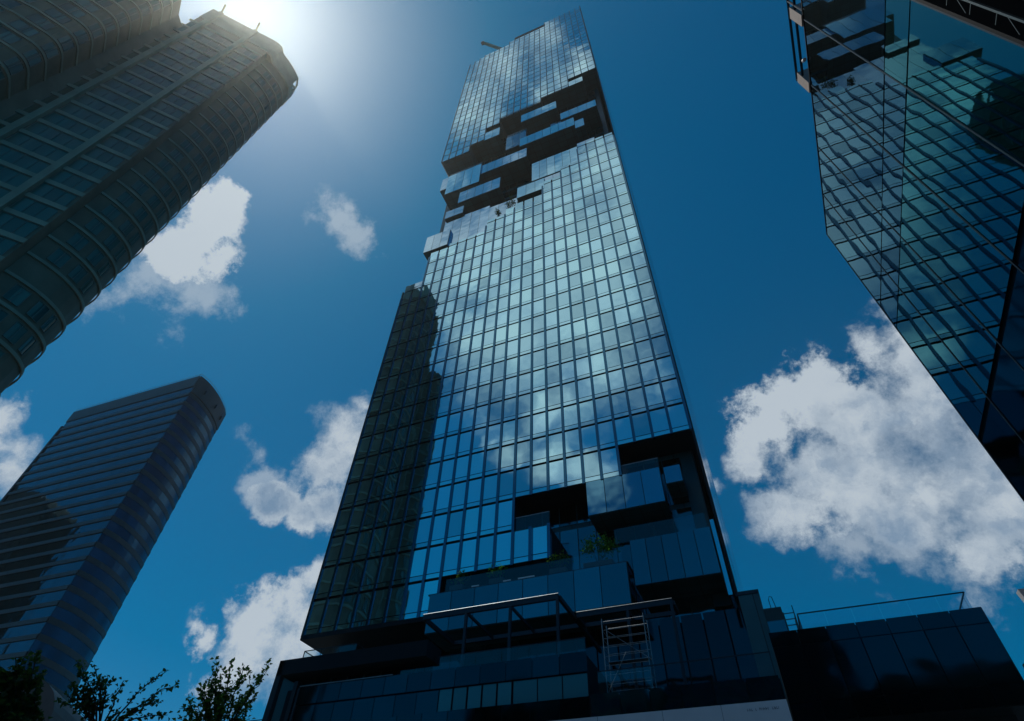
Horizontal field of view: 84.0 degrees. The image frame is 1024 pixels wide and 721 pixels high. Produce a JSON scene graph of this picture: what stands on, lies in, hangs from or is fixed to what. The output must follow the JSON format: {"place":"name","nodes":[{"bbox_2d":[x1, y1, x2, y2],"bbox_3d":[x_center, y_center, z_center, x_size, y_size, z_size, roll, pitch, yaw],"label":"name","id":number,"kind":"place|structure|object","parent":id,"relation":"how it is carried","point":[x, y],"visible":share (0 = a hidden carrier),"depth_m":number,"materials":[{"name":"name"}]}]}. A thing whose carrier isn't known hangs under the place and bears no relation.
{"place":"outdoors","nodes":[
{"label":"outdoors","id":0,"kind":"place"},
{"bbox_2d":[0,678,86,720],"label":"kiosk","id":1,"kind":"object","parent":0,"point":[48,706],"visible":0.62,"depth_m":11.94,"materials":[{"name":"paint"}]},
{"bbox_2d":[0,374,225,701],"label":"office tower","id":2,"kind":"structure","parent":0,"point":[90,499],"depth_m":145.06,"materials":[{"name":"blue glass"}]},
{"bbox_2d":[0,0,1023,720],"label":"sky","id":3,"kind":"structure","parent":0,"point":[843,474],"materials":[{"name":"blue"}]},
{"bbox_2d":[786,0,1023,500],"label":"glass cube building","id":4,"kind":"structure","parent":0,"point":[918,110],"depth_m":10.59,"materials":[{"name":"teal glass"}]},
{"bbox_2d":[1016,588,1023,667],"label":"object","id":5,"kind":"object","parent":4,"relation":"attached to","point":[1020,593],"visible":1,"depth_m":9.17,"materials":[{"name":"white paint"}]},
{"label":"ground","id":6,"kind":"structure","parent":0,"visible":0},
{"bbox_2d":[0,650,53,720],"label":"tree","id":7,"kind":"object","parent":6,"relation":"on","point":[17,703],"visible":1,"depth_m":8.49,"materials":[{"name":"green plant"}]},
{"bbox_2d":[53,659,179,720],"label":"tree","id":8,"kind":"object","parent":6,"relation":"on","point":[88,705],"visible":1,"depth_m":8.99,"materials":[{"name":"green plant"}]},
{"bbox_2d":[0,0,297,395],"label":"apartment tower","id":9,"kind":"structure","parent":6,"relation":"on","point":[128,128],"depth_m":73.57,"materials":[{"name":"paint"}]},
{"bbox_2d":[0,187,10,197],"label":"window","id":10,"kind":"structure","parent":9,"relation":"in","point":[3,191],"depth_m":60.46,"materials":[{"name":"blue glass"}]},
{"bbox_2d":[0,235,18,255],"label":"window","id":11,"kind":"structure","parent":9,"relation":"in","point":[6,244],"depth_m":56.56,"materials":[{"name":"blue glass"}]},
{"bbox_2d":[3,112,23,122],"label":"window","id":12,"kind":"structure","parent":9,"relation":"in","point":[16,116],"depth_m":67.91,"materials":[{"name":"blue glass"}]},
{"bbox_2d":[0,164,31,186],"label":"window","id":13,"kind":"structure","parent":9,"relation":"in","point":[10,176],"depth_m":62.27,"materials":[{"name":"blue glass"}]},
{"bbox_2d":[0,211,39,237],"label":"window","id":14,"kind":"structure","parent":9,"relation":"in","point":[11,223],"depth_m":58.53,"materials":[{"name":"blue glass"}]},
{"bbox_2d":[0,144,50,173],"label":"window","id":15,"kind":"structure","parent":9,"relation":"in","point":[20,159],"depth_m":64.37,"materials":[{"name":"blue glass"}]},
{"bbox_2d":[22,103,41,112],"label":"window","id":16,"kind":"structure","parent":9,"relation":"in","point":[33,107],"depth_m":70.37,"materials":[{"name":"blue glass"}]},
{"bbox_2d":[9,196,59,220],"bbox_3d":[-51.057,-16.204,60.803,3.493,2.600,0.099,22,-51,-17],"label":"window","id":17,"kind":"structure","parent":9,"relation":"in","point":[26,205],"depth_m":60.88,"materials":[{"name":"blue glass"}]},
{"bbox_2d":[5,132,67,160],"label":"window","id":18,"kind":"structure","parent":9,"relation":"in","point":[20,139],"depth_m":66.70,"materials":[{"name":"blue glass"}]},
{"bbox_2d":[39,94,58,103],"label":"window","id":19,"kind":"structure","parent":9,"relation":"in","point":[50,98],"depth_m":72.86,"materials":[{"name":"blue glass"}]},
{"bbox_2d":[30,182,77,205],"bbox_3d":[-50.954,-18.475,63.291,3.493,2.600,0.099,22,-51,-17],"label":"window","id":20,"kind":"structure","parent":9,"relation":"in","point":[45,190],"depth_m":63.36,"materials":[{"name":"blue glass"}]},
{"bbox_2d":[24,121,83,149],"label":"window","id":21,"kind":"structure","parent":9,"relation":"in","point":[38,128],"depth_m":69.18,"materials":[{"name":"blue glass"}]},
{"bbox_2d":[46,248,71,268],"bbox_3d":[-48.492,-10.993,60.950,0.101,2.210,1.508,-24,-53,22],"label":"window","id":22,"kind":"structure","parent":9,"relation":"in","point":[59,257],"depth_m":60.94,"materials":[{"name":"blue glass"}]},
{"bbox_2d":[57,86,73,94],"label":"window","id":23,"kind":"structure","parent":9,"relation":"in","point":[63,91],"depth_m":75.39,"materials":[{"name":"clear glass"}]},
{"bbox_2d":[42,112,99,138],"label":"window","id":24,"kind":"structure","parent":9,"relation":"in","point":[55,118],"depth_m":71.69,"materials":[{"name":"blue glass"}]},
{"bbox_2d":[49,169,94,191],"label":"window","id":25,"kind":"structure","parent":9,"relation":"in","point":[64,177],"depth_m":65.86,"materials":[{"name":"blue glass"}]},
{"bbox_2d":[68,264,87,283],"bbox_3d":[-47.535,-9.478,62.293,0.105,2.210,1.303,-11,-49,12],"label":"window","id":26,"kind":"structure","parent":9,"relation":"in","point":[79,272],"depth_m":62.30,"materials":[{"name":"blue glass"}]},
{"bbox_2d":[66,232,89,251],"bbox_3d":[-48.388,-13.264,63.437,0.101,2.210,1.508,-24,-53,22],"label":"window","id":27,"kind":"structure","parent":9,"relation":"in","point":[77,241],"depth_m":63.44,"materials":[{"name":"blue glass"}]},
{"bbox_2d":[72,78,88,86],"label":"window","id":28,"kind":"structure","parent":9,"relation":"in","point":[82,81],"depth_m":77.88,"materials":[{"name":"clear glass"}]},
{"bbox_2d":[60,103,113,128],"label":"window","id":29,"kind":"structure","parent":9,"relation":"in","point":[75,110],"depth_m":74.19,"materials":[{"name":"blue glass"}]},
{"bbox_2d":[80,277,94,294],"bbox_3d":[-47.297,-8.319,63.341,0.108,2.210,0.906,3,-48,-1],"label":"window","id":30,"kind":"structure","parent":9,"relation":"in","point":[90,282],"depth_m":63.35,"materials":[{"name":"blue glass"}]},
{"bbox_2d":[68,158,110,179],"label":"window","id":31,"kind":"structure","parent":9,"relation":"in","point":[82,165],"depth_m":68.35,"materials":[{"name":"blue glass"}]},
{"bbox_2d":[87,71,101,78],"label":"window","id":32,"kind":"structure","parent":9,"relation":"in","point":[95,74],"depth_m":80.34,"materials":[{"name":"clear glass"}]},
{"bbox_2d":[86,248,104,266],"bbox_3d":[-47.431,-11.749,64.781,0.105,2.210,1.303,-11,-49,12],"label":"window","id":33,"kind":"structure","parent":9,"relation":"in","point":[96,256],"depth_m":64.80,"materials":[{"name":"blue glass"}]},
{"bbox_2d":[84,217,106,235],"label":"window","id":34,"kind":"structure","parent":9,"relation":"in","point":[95,226],"depth_m":65.94,"materials":[{"name":"blue glass"}]},
{"bbox_2d":[75,94,127,119],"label":"window","id":35,"kind":"structure","parent":9,"relation":"in","point":[92,102],"depth_m":76.67,"materials":[{"name":"blue glass"}]},
{"bbox_2d":[97,261,110,276],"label":"window","id":36,"kind":"structure","parent":9,"relation":"in","point":[106,266],"depth_m":65.87,"materials":[{"name":"blue glass"}]},
{"bbox_2d":[84,147,125,167],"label":"window","id":37,"kind":"structure","parent":9,"relation":"in","point":[99,154],"depth_m":70.83,"materials":[{"name":"blue glass"}]},
{"bbox_2d":[101,64,114,71],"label":"window","id":38,"kind":"structure","parent":9,"relation":"in","point":[109,66],"depth_m":82.90,"materials":[{"name":"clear glass"}]},
{"bbox_2d":[101,204,121,221],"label":"window","id":39,"kind":"structure","parent":9,"relation":"in","point":[111,212],"depth_m":68.42,"materials":[{"name":"blue glass"}]},
{"bbox_2d":[103,233,120,250],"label":"window","id":40,"kind":"structure","parent":9,"relation":"in","point":[112,241],"depth_m":67.27,"materials":[{"name":"blue glass"}]},
{"bbox_2d":[90,86,139,110],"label":"window","id":41,"kind":"structure","parent":9,"relation":"in","point":[100,91],"depth_m":79.17,"materials":[{"name":"blue glass"}]},
{"bbox_2d":[100,136,138,156],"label":"window","id":42,"kind":"structure","parent":9,"relation":"in","point":[111,142],"depth_m":73.34,"materials":[{"name":"blue glass"}]},
{"bbox_2d":[113,246,126,260],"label":"window","id":43,"kind":"structure","parent":9,"relation":"in","point":[122,250],"depth_m":68.31,"materials":[{"name":"blue glass"}]},
{"bbox_2d":[113,58,127,64],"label":"window","id":44,"kind":"structure","parent":9,"relation":"in","point":[121,60],"depth_m":85.35,"materials":[{"name":"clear glass"}]},
{"bbox_2d":[116,191,135,207],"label":"window","id":45,"kind":"structure","parent":9,"relation":"in","point":[125,198],"depth_m":70.93,"materials":[{"name":"blue glass"}]},
{"bbox_2d":[118,219,134,236],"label":"window","id":46,"kind":"structure","parent":9,"relation":"in","point":[127,227],"depth_m":69.76,"materials":[{"name":"blue glass"}]},
{"bbox_2d":[104,79,151,102],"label":"window","id":47,"kind":"structure","parent":9,"relation":"in","point":[119,86],"depth_m":81.68,"materials":[{"name":"blue glass"}]},
{"bbox_2d":[126,51,138,58],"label":"window","id":48,"kind":"structure","parent":9,"relation":"in","point":[132,54],"depth_m":87.82,"materials":[{"name":"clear glass"}]},
{"bbox_2d":[114,127,151,145],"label":"window","id":49,"kind":"structure","parent":9,"relation":"in","point":[125,132],"depth_m":75.84,"materials":[{"name":"blue glass"}]},
{"bbox_2d":[128,232,140,246],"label":"window","id":50,"kind":"structure","parent":9,"relation":"in","point":[136,236],"depth_m":70.81,"materials":[{"name":"blue glass"}]},
{"bbox_2d":[131,179,148,195],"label":"window","id":51,"kind":"structure","parent":9,"relation":"in","point":[139,186],"depth_m":73.38,"materials":[{"name":"blue glass"}]},
{"bbox_2d":[117,72,163,94],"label":"window","id":52,"kind":"structure","parent":9,"relation":"in","point":[126,76],"depth_m":84.15,"materials":[{"name":"blue glass"}]},
{"bbox_2d":[133,206,148,222],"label":"window","id":53,"kind":"structure","parent":9,"relation":"in","point":[141,213],"depth_m":72.25,"materials":[{"name":"blue glass"}]},
{"bbox_2d":[137,46,149,52],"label":"window","id":54,"kind":"structure","parent":9,"relation":"in","point":[144,48],"depth_m":90.31,"materials":[{"name":"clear glass"}]},
{"bbox_2d":[129,118,163,135],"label":"window","id":55,"kind":"structure","parent":9,"relation":"in","point":[145,126],"depth_m":78.32,"materials":[{"name":"blue glass"}]},
{"bbox_2d":[143,218,153,232],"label":"window","id":56,"kind":"structure","parent":9,"relation":"in","point":[149,224],"depth_m":73.36,"materials":[{"name":"blue glass"}]},
{"bbox_2d":[130,65,173,87],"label":"window","id":57,"kind":"structure","parent":9,"relation":"in","point":[137,69],"depth_m":86.65,"materials":[{"name":"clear glass"}]},
{"bbox_2d":[144,168,161,183],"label":"window","id":58,"kind":"structure","parent":9,"relation":"in","point":[152,174],"depth_m":75.91,"materials":[{"name":"blue glass"}]},
{"bbox_2d":[148,40,158,46],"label":"window","id":59,"kind":"structure","parent":9,"relation":"in","point":[153,43],"depth_m":92.85,"materials":[{"name":"grey glass"}]},
{"bbox_2d":[146,194,161,209],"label":"window","id":60,"kind":"structure","parent":9,"relation":"in","point":[154,201],"depth_m":74.79,"materials":[{"name":"blue glass"}]},
{"bbox_2d":[141,109,174,126],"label":"window","id":61,"kind":"structure","parent":9,"relation":"in","point":[150,114],"depth_m":80.83,"materials":[{"name":"blue glass"}]},
{"bbox_2d":[156,206,165,219],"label":"window","id":62,"kind":"structure","parent":9,"relation":"in","point":[162,211],"depth_m":75.80,"materials":[{"name":"blue glass"}]},
{"bbox_2d":[141,59,182,80],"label":"window","id":63,"kind":"structure","parent":9,"relation":"in","point":[149,63],"depth_m":89.15,"materials":[{"name":"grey glass"}]},
{"bbox_2d":[157,158,173,172],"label":"window","id":64,"kind":"structure","parent":9,"relation":"in","point":[164,164],"depth_m":78.40,"materials":[{"name":"blue glass"}]},
{"bbox_2d":[159,183,172,197],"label":"window","id":65,"kind":"structure","parent":9,"relation":"in","point":[166,190],"depth_m":77.24,"materials":[{"name":"blue glass"}]},
{"bbox_2d":[153,101,185,118],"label":"window","id":66,"kind":"structure","parent":9,"relation":"in","point":[162,106],"depth_m":83.31,"materials":[{"name":"blue glass"}]},
{"bbox_2d":[152,53,192,73],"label":"window","id":67,"kind":"structure","parent":9,"relation":"in","point":[164,59],"depth_m":91.65,"materials":[{"name":"grey glass"}]},
{"bbox_2d":[168,194,177,207],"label":"window","id":68,"kind":"structure","parent":9,"relation":"in","point":[173,200],"depth_m":78.28,"materials":[{"name":"blue glass"}]},
{"bbox_2d":[169,148,184,162],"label":"window","id":69,"kind":"structure","parent":9,"relation":"in","point":[175,154],"depth_m":80.88,"materials":[{"name":"blue glass"}]},
{"bbox_2d":[171,172,184,186],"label":"window","id":70,"kind":"structure","parent":9,"relation":"in","point":[177,179],"depth_m":79.71,"materials":[{"name":"blue glass"}]},
{"bbox_2d":[165,94,194,109],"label":"window","id":71,"kind":"structure","parent":9,"relation":"in","point":[181,102],"depth_m":85.80,"materials":[{"name":"blue glass"}]},
{"bbox_2d":[162,48,201,67],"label":"window","id":72,"kind":"structure","parent":9,"relation":"in","point":[169,51],"depth_m":94.15,"materials":[{"name":"grey glass"}]},
{"bbox_2d":[179,184,188,195],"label":"window","id":73,"kind":"structure","parent":9,"relation":"in","point":[184,189],"depth_m":80.81,"materials":[{"name":"blue glass"}]},
{"bbox_2d":[180,139,194,152],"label":"window","id":74,"kind":"structure","parent":9,"relation":"in","point":[186,145],"depth_m":83.39,"materials":[{"name":"blue glass"}]},
{"bbox_2d":[182,162,194,176],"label":"window","id":75,"kind":"structure","parent":9,"relation":"in","point":[188,168],"depth_m":82.22,"materials":[{"name":"blue glass"}]},
{"bbox_2d":[175,87,204,102],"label":"window","id":76,"kind":"structure","parent":9,"relation":"in","point":[183,91],"depth_m":88.29,"materials":[{"name":"grey glass"}]},
{"bbox_2d":[190,174,198,185],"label":"window","id":77,"kind":"structure","parent":9,"relation":"in","point":[195,178],"depth_m":83.30,"materials":[{"name":"blue glass"}]},
{"bbox_2d":[190,130,204,143],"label":"window","id":78,"kind":"structure","parent":9,"relation":"in","point":[196,135],"depth_m":85.89,"materials":[{"name":"blue glass"}]},
{"bbox_2d":[193,153,204,166],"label":"window","id":79,"kind":"structure","parent":9,"relation":"in","point":[199,159],"depth_m":84.68,"materials":[{"name":"blue glass"}]},
{"bbox_2d":[185,80,213,95],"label":"window","id":80,"kind":"structure","parent":9,"relation":"in","point":[195,85],"depth_m":90.79,"materials":[{"name":"grey glass"}]},
{"bbox_2d":[200,164,208,175],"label":"window","id":81,"kind":"structure","parent":9,"relation":"in","point":[205,168],"depth_m":85.77,"materials":[{"name":"blue glass"}]},
{"bbox_2d":[200,122,213,134],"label":"window","id":82,"kind":"structure","parent":9,"relation":"in","point":[205,127],"depth_m":88.36,"materials":[{"name":"blue glass"}]},
{"bbox_2d":[203,144,213,156],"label":"window","id":83,"kind":"structure","parent":9,"relation":"in","point":[208,149],"depth_m":87.20,"materials":[{"name":"blue glass"}]},
{"bbox_2d":[195,74,221,88],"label":"window","id":84,"kind":"structure","parent":9,"relation":"in","point":[200,77],"depth_m":93.28,"materials":[{"name":"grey glass"}]},
{"bbox_2d":[210,155,217,165],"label":"window","id":85,"kind":"structure","parent":9,"relation":"in","point":[214,159],"depth_m":88.23,"materials":[{"name":"blue glass"}]},
{"bbox_2d":[209,115,222,126],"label":"window","id":86,"kind":"structure","parent":9,"relation":"in","point":[215,120],"depth_m":90.84,"materials":[{"name":"grey glass"}]},
{"bbox_2d":[204,68,229,81],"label":"window","id":87,"kind":"structure","parent":9,"relation":"in","point":[210,71],"depth_m":95.77,"materials":[{"name":"grey glass"}]},
{"bbox_2d":[212,136,222,148],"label":"window","id":88,"kind":"structure","parent":9,"relation":"in","point":[217,141],"depth_m":89.70,"materials":[{"name":"blue glass"}]},
{"bbox_2d":[219,146,225,156],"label":"window","id":89,"kind":"structure","parent":9,"relation":"in","point":[223,150],"depth_m":90.72,"materials":[{"name":"blue glass"}]},
{"bbox_2d":[218,107,230,119],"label":"window","id":90,"kind":"structure","parent":9,"relation":"in","point":[223,112],"depth_m":93.28,"materials":[{"name":"grey glass"}]},
{"bbox_2d":[221,128,230,139],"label":"window","id":91,"kind":"structure","parent":9,"relation":"in","point":[226,134],"depth_m":92.15,"materials":[{"name":"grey glass"}]},
{"bbox_2d":[227,138,234,148],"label":"window","id":92,"kind":"structure","parent":9,"relation":"in","point":[231,142],"depth_m":93.20,"materials":[{"name":"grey glass"}]},
{"bbox_2d":[227,100,238,112],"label":"window","id":93,"kind":"structure","parent":9,"relation":"in","point":[231,104],"depth_m":95.84,"materials":[{"name":"grey glass"}]},
{"bbox_2d":[230,120,238,131],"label":"window","id":94,"kind":"structure","parent":9,"relation":"in","point":[234,126],"depth_m":94.62,"materials":[{"name":"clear glass"}]},
{"bbox_2d":[235,94,245,105],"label":"window","id":95,"kind":"structure","parent":9,"relation":"in","point":[239,98],"depth_m":98.26,"materials":[{"name":"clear glass"}]},
{"bbox_2d":[237,113,246,124],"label":"window","id":96,"kind":"structure","parent":9,"relation":"in","point":[242,119],"depth_m":97.15,"materials":[{"name":"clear glass"}]},
{"bbox_2d":[245,106,253,117],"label":"window","id":97,"kind":"structure","parent":9,"relation":"in","point":[249,111],"depth_m":99.61,"materials":[{"name":"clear glass"}]},
{"bbox_2d":[172,656,272,720],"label":"tree","id":98,"kind":"object","parent":6,"relation":"on","point":[217,709],"visible":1,"depth_m":9.75,"materials":[{"name":"green plant"}]},
{"bbox_2d":[262,608,791,720],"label":"glass podium","id":99,"kind":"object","parent":6,"relation":"on","point":[540,679],"visible":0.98,"depth_m":35.34,"materials":[{"name":"blue"}]},
{"bbox_2d":[423,593,601,666],"bbox_3d":[0.159,21.616,40.351,10.350,4.586,9.730,-16,-50,16],"label":"steel canopy","id":100,"kind":"object","parent":99,"relation":"on","point":[467,612],"visible":0.88,"depth_m":39.46,"materials":[{"name":"grey metal"}]},
{"bbox_2d":[300,6,743,669],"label":"glass skyscraper","id":101,"kind":"structure","parent":99,"relation":"on","point":[530,408],"depth_m":63.56,"materials":[{"name":"blue glass"}]},
{"bbox_2d":[449,570,470,590],"bbox_3d":[-4.652,19.816,51.540,1.871,2.327,1.526,-35,-58,29],"label":"potted shrub","id":102,"kind":"object","parent":101,"relation":"on","point":[457,587],"visible":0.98,"depth_m":51.16,"materials":[{"name":"green plant"}]},
{"bbox_2d":[481,41,501,49],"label":"roof crane","id":103,"kind":"object","parent":101,"relation":"on","point":[490,45],"visible":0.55,"depth_m":198.85,"materials":[{"name":"paint"}]},
{"bbox_2d":[487,563,507,583],"bbox_3d":[-1.267,18.974,50.293,2.244,1.829,1.725,-16,-50,16],"label":"potted shrub","id":104,"kind":"object","parent":101,"relation":"on","point":[499,578],"visible":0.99,"depth_m":50.14,"materials":[{"name":"green plant"}]},
{"bbox_2d":[546,549,573,573],"bbox_3d":[4.013,17.359,48.839,2.402,2.184,1.531,-16,-50,16],"label":"potted shrub","id":105,"kind":"object","parent":101,"relation":"on","point":[561,568],"visible":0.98,"depth_m":48.84,"materials":[{"name":"green plant"}]},
{"bbox_2d":[578,531,623,567],"bbox_3d":[7.570,15.971,48.148,3.976,3.254,1.750,-16,-50,16],"label":"potted shrub","id":106,"kind":"object","parent":101,"relation":"on","point":[607,548],"visible":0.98,"depth_m":47.92,"materials":[{"name":"green plant"}]},
{"bbox_2d":[601,613,656,693],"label":"scaffold tower","id":107,"kind":"structure","parent":99,"relation":"on","point":[629,661],"depth_m":34.40,"materials":[{"name":"metal"}]},
{"bbox_2d":[576,598,686,689],"bbox_3d":[7.774,19.553,36.599,6.800,6.876,1.950,-16,-50,16],"label":"steel canopy","id":108,"kind":"object","parent":99,"relation":"on","point":[628,608],"visible":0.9,"depth_m":38.33,"materials":[{"name":"grey metal"}]},
{"bbox_2d":[769,591,1023,720],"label":"glass annex","id":109,"kind":"object","parent":6,"relation":"on","point":[955,665],"visible":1,"depth_m":26.46,"materials":[{"name":"blue"}]},
{"bbox_2d":[736,589,798,720],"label":"rooftop plant room","id":110,"kind":"object","parent":109,"relation":"on","point":[761,623],"visible":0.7,"depth_m":38.94,"materials":[{"name":"grey metal"}]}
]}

